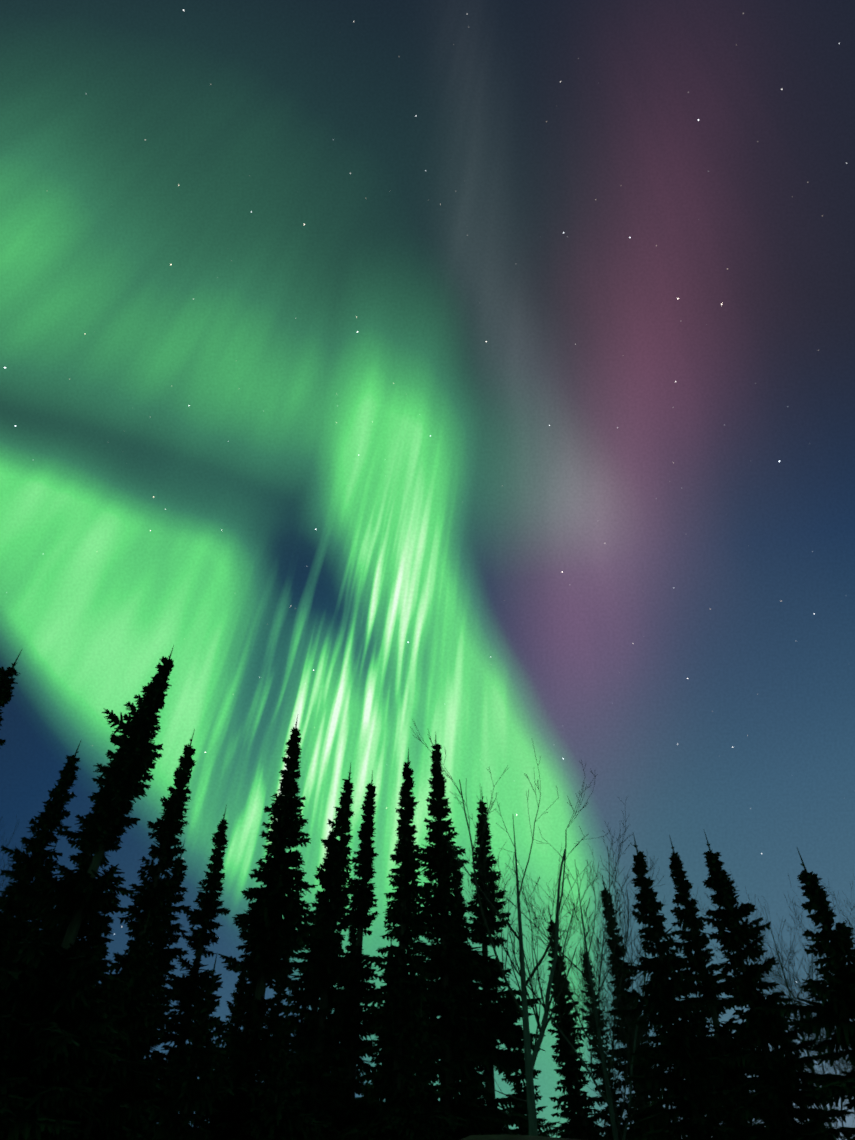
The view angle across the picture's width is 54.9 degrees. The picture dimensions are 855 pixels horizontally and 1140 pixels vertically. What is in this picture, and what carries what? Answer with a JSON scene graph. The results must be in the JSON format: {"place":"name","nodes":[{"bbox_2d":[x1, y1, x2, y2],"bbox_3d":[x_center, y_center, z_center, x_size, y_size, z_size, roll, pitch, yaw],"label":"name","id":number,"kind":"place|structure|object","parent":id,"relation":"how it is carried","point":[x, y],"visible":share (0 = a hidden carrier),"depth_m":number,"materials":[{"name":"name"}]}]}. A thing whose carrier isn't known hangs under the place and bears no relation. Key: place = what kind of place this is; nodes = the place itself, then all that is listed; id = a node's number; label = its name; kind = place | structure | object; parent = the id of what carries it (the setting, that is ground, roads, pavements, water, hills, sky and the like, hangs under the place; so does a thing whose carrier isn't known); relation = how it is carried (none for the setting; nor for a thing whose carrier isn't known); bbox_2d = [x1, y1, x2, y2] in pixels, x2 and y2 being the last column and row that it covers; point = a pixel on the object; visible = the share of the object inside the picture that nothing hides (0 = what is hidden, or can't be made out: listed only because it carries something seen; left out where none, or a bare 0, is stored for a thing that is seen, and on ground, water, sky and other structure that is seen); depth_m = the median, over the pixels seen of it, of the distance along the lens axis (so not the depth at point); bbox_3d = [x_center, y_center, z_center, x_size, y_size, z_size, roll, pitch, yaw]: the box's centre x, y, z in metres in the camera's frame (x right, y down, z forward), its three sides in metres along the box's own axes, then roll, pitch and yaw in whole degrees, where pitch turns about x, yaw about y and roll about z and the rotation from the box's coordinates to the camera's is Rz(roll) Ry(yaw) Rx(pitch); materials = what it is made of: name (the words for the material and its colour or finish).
{"place":"outdoors","nodes":[
{"label":"outdoors","id":0,"kind":"place"},
{"bbox_2d":[0,0,854,1139],"label":"sky","id":1,"kind":"structure","parent":0,"point":[479,374],"materials":[{"name":"green"}]},
{"bbox_2d":[460,1134,581,1139],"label":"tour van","id":2,"kind":"object","parent":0,"point":[501,1137],"visible":1,"depth_m":3.53,"materials":[{"name":"black paint"}]},
{"label":"ground","id":3,"kind":"structure","parent":0,"visible":0},
{"bbox_2d":[0,650,21,748],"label":"spruce tree","id":4,"kind":"object","parent":3,"relation":"on","point":[6,683],"visible":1,"depth_m":12.07,"materials":[{"name":"black plant"}]},
{"bbox_2d":[0,816,44,912],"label":"aspen tree","id":5,"kind":"object","parent":3,"relation":"on","point":[8,861],"visible":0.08,"depth_m":29.25,"materials":[{"name":"black plant"}]},
{"bbox_2d":[13,843,58,943],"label":"spruce tree","id":6,"kind":"object","parent":3,"relation":"on","point":[18,917],"visible":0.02,"depth_m":17.41,"materials":[{"name":"black plant"}]},
{"bbox_2d":[0,741,80,959],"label":"spruce tree","id":7,"kind":"object","parent":3,"relation":"on","point":[28,867],"visible":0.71,"depth_m":15.39,"materials":[{"name":"black plant"}]},
{"bbox_2d":[14,737,127,1139],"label":"spruce tree","id":8,"kind":"object","parent":3,"relation":"on","point":[83,860],"visible":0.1,"depth_m":13.94,"materials":[{"name":"black plant"}]},
{"bbox_2d":[0,645,173,1139],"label":"spruce tree","id":9,"kind":"object","parent":3,"relation":"on","point":[76,898],"visible":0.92,"depth_m":12.20,"materials":[{"name":"black plant"}]},
{"bbox_2d":[78,909,117,1033],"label":"spruce tree","id":10,"kind":"object","parent":3,"relation":"on","point":[104,945],"visible":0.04,"depth_m":18.57,"materials":[{"name":"black plant"}]},
{"bbox_2d":[55,908,164,1139],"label":"spruce tree","id":11,"kind":"object","parent":3,"relation":"on","point":[133,1021],"visible":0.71,"depth_m":12.66,"materials":[{"name":"black plant"}]},
{"bbox_2d":[66,729,195,1132],"bbox_3d":[-4.998,7.694,13.153,3.870,13.412,3.329,33,-57,-25],"label":"spruce tree","id":12,"kind":"object","parent":3,"relation":"on","point":[151,893],"visible":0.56,"depth_m":15.31,"materials":[{"name":"black plant"}]},
{"bbox_2d":[113,886,158,960],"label":"spruce tree","id":13,"kind":"object","parent":3,"relation":"on","point":[118,954],"visible":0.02,"depth_m":20.46,"materials":[{"name":"black plant"}]},
{"bbox_2d":[112,841,200,1139],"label":"spruce tree","id":14,"kind":"object","parent":3,"relation":"on","point":[162,956],"visible":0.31,"depth_m":16.19,"materials":[{"name":"black plant"}]},
{"bbox_2d":[135,945,178,1114],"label":"spruce tree","id":15,"kind":"object","parent":3,"relation":"on","point":[151,1042],"visible":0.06,"depth_m":16.59,"materials":[{"name":"black plant"}]},
{"bbox_2d":[120,954,230,1139],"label":"spruce tree","id":16,"kind":"object","parent":3,"relation":"on","point":[191,1069],"visible":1,"depth_m":12.00,"materials":[{"name":"black plant"}]},
{"bbox_2d":[151,805,230,1139],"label":"spruce tree","id":17,"kind":"object","parent":3,"relation":"on","point":[187,989],"visible":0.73,"depth_m":18.26,"materials":[{"name":"black plant"}]},
{"bbox_2d":[189,971,247,1127],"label":"spruce tree","id":18,"kind":"object","parent":3,"relation":"on","point":[240,982],"visible":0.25,"depth_m":23.07,"materials":[{"name":"black plant"}]},
{"bbox_2d":[199,952,257,1134],"bbox_3d":[-4.131,12.431,15.866,2.131,11.479,2.146,4,-50,-4],"label":"spruce tree","id":19,"kind":"object","parent":3,"relation":"on","point":[237,1029],"visible":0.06,"depth_m":18.18,"materials":[{"name":"black plant"}]},
{"bbox_2d":[175,716,337,1139],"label":"spruce tree","id":20,"kind":"object","parent":3,"relation":"on","point":[272,937],"visible":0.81,"depth_m":15.39,"materials":[{"name":"black plant"}]},
{"bbox_2d":[255,981,288,1081],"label":"spruce tree","id":21,"kind":"object","parent":3,"relation":"on","point":[279,990],"visible":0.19,"depth_m":25.39,"materials":[{"name":"black plant"}]},
{"bbox_2d":[231,981,331,1139],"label":"spruce tree","id":22,"kind":"object","parent":3,"relation":"on","point":[270,1113],"visible":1,"depth_m":13.00,"materials":[{"name":"black plant"}]},
{"bbox_2d":[269,821,361,1102],"bbox_3d":[-2.371,11.288,16.925,2.751,14.567,2.714,17,-52,-14],"label":"spruce tree","id":23,"kind":"object","parent":3,"relation":"on","point":[312,1003],"visible":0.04,"depth_m":18.92,"materials":[{"name":"black plant"}]},
{"bbox_2d":[281,764,360,1139],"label":"spruce tree","id":24,"kind":"object","parent":3,"relation":"on","point":[317,1042],"visible":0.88,"depth_m":16.30,"materials":[{"name":"black plant"}]},
{"bbox_2d":[319,770,385,1139],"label":"spruce tree","id":25,"kind":"object","parent":3,"relation":"on","point":[349,1038],"visible":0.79,"depth_m":17.44,"materials":[{"name":"black plant"}]},
{"bbox_2d":[327,913,380,1127],"bbox_3d":[-1.765,14.587,19.596,3.522,14.427,2.960,-31,-56,23],"label":"spruce tree","id":26,"kind":"object","parent":3,"relation":"on","point":[352,940],"visible":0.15,"depth_m":22.21,"materials":[{"name":"black plant"}]},
{"bbox_2d":[363,938,393,1102],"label":"spruce tree","id":27,"kind":"object","parent":3,"relation":"on","point":[374,1060],"visible":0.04,"depth_m":23.51,"materials":[{"name":"black plant"}]},
{"bbox_2d":[329,747,467,1139],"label":"spruce tree","id":28,"kind":"object","parent":3,"relation":"on","point":[398,1015],"visible":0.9,"depth_m":15.56,"materials":[{"name":"black plant"}]},
{"bbox_2d":[366,734,539,1139],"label":"spruce tree","id":29,"kind":"object","parent":3,"relation":"on","point":[449,966],"visible":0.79,"depth_m":16.82,"materials":[{"name":"black plant"}]},
{"bbox_2d":[438,870,484,1132],"bbox_3d":[0.341,12.491,18.019,3.984,14.697,4.796,-30,-56,23],"label":"spruce tree","id":30,"kind":"object","parent":3,"relation":"on","point":[459,889],"visible":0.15,"depth_m":21.39,"materials":[{"name":"black plant"}]},
{"bbox_2d":[459,786,545,1134],"bbox_3d":[1.523,10.172,15.739,4.432,14.193,4.962,-14,-51,12],"label":"spruce tree","id":31,"kind":"object","parent":3,"relation":"on","point":[500,1015],"visible":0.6,"depth_m":16.99,"materials":[{"name":"black plant"}]},
{"bbox_2d":[411,721,609,1135],"bbox_3d":[1.578,7.043,11.364,2.663,11.505,3.719,-21,-53,16],"label":"aspen tree","id":32,"kind":"object","parent":3,"relation":"on","point":[530,1060],"visible":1,"depth_m":12.76,"materials":[{"name":"black plant"}]},
{"bbox_2d":[501,976,559,1136],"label":"spruce tree","id":33,"kind":"object","parent":3,"relation":"on","point":[518,1088],"visible":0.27,"depth_m":23.51,"materials":[{"name":"black plant"}]},
{"bbox_2d":[538,973,606,1137],"bbox_3d":[4.016,15.740,19.668,3.879,13.044,3.908,-31,-56,23],"label":"spruce tree","id":34,"kind":"object","parent":3,"relation":"on","point":[567,1101],"visible":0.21,"depth_m":21.59,"materials":[{"name":"black plant"}]},
{"bbox_2d":[545,908,604,1139],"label":"spruce tree","id":35,"kind":"object","parent":3,"relation":"on","point":[579,1129],"visible":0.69,"depth_m":20.47,"materials":[{"name":"black plant"}]},
{"bbox_2d":[455,797,697,1139],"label":"aspen tree","id":36,"kind":"object","parent":3,"relation":"on","point":[609,1098],"visible":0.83,"depth_m":18.01,"materials":[{"name":"black plant"}]},
{"bbox_2d":[580,941,627,1139],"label":"spruce tree","id":37,"kind":"object","parent":3,"relation":"on","point":[598,1056],"visible":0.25,"depth_m":23.15,"materials":[{"name":"black plant"}]},
{"bbox_2d":[603,1061,628,1139],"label":"spruce tree","id":38,"kind":"object","parent":3,"relation":"on","point":[617,1097],"visible":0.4,"depth_m":18.64,"materials":[{"name":"black plant"}]},
{"bbox_2d":[600,877,675,1139],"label":"spruce tree","id":39,"kind":"object","parent":3,"relation":"on","point":[632,1134],"visible":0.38,"depth_m":18.58,"materials":[{"name":"black plant"}]},
{"bbox_2d":[626,1029,662,1127],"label":"spruce tree","id":40,"kind":"object","parent":3,"relation":"on","point":[647,1098],"visible":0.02,"depth_m":23.06,"materials":[{"name":"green plant"}]},
{"bbox_2d":[557,937,759,1139],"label":"aspen tree","id":41,"kind":"object","parent":3,"relation":"on","point":[596,1040],"visible":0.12,"depth_m":21.04,"materials":[{"name":"black plant"}]},
{"bbox_2d":[604,833,759,1139],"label":"spruce tree","id":42,"kind":"object","parent":3,"relation":"on","point":[674,1052],"visible":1,"depth_m":13.96,"materials":[{"name":"black plant"}]},
{"bbox_2d":[625,835,761,1139],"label":"spruce tree","id":43,"kind":"object","parent":3,"relation":"on","point":[725,1042],"visible":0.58,"depth_m":16.35,"materials":[{"name":"black plant"}]},
{"bbox_2d":[711,1017,764,1125],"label":"spruce tree","id":44,"kind":"object","parent":3,"relation":"on","point":[752,1121],"visible":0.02,"depth_m":24.68,"materials":[{"name":"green plant"}]},
{"bbox_2d":[693,871,854,1139],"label":"aspen tree","id":45,"kind":"object","parent":3,"relation":"on","point":[787,985],"visible":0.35,"depth_m":26.15,"materials":[{"name":"black plant"}]},
{"bbox_2d":[701,830,854,1139],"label":"spruce tree","id":46,"kind":"object","parent":3,"relation":"on","point":[778,1092],"visible":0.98,"depth_m":12.77,"materials":[{"name":"black plant"}]},
{"bbox_2d":[754,848,854,1139],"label":"spruce tree","id":47,"kind":"object","parent":3,"relation":"on","point":[837,1009],"visible":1,"depth_m":11.92,"materials":[{"name":"black plant"}]},
{"bbox_2d":[764,877,854,1115],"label":"aspen tree","id":48,"kind":"object","parent":3,"relation":"on","point":[849,923],"visible":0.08,"depth_m":29.02,"materials":[{"name":"black plant"}]}
]}

